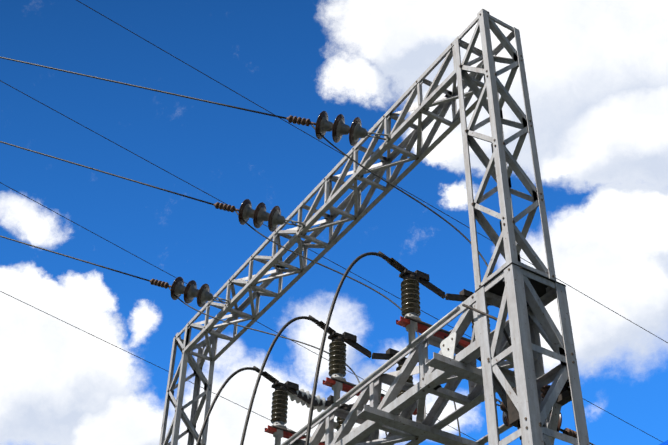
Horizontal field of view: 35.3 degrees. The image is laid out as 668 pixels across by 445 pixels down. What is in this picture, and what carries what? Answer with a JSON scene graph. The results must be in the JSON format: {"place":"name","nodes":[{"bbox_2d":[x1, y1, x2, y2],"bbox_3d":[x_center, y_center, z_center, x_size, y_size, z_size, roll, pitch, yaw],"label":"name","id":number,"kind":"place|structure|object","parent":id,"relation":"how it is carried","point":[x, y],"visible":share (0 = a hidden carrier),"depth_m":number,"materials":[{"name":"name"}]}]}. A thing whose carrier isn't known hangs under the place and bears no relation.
{"place":"outdoors","nodes":[
{"label":"outdoors","id":0,"kind":"place"},
{"bbox_2d":[0,0,667,444],"label":"sky","id":1,"kind":"structure","parent":0,"point":[596,71],"materials":[{"name":"blue"}]},
{"label":"ground","id":2,"kind":"structure","parent":0,"visible":0},
{"bbox_2d":[0,0,667,444],"bbox_3d":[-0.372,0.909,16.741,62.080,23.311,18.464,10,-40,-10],"label":"gantry","id":3,"kind":"object","parent":2,"relation":"on","point":[522,296],"visible":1,"depth_m":8.33,"materials":[{"name":"metal"}]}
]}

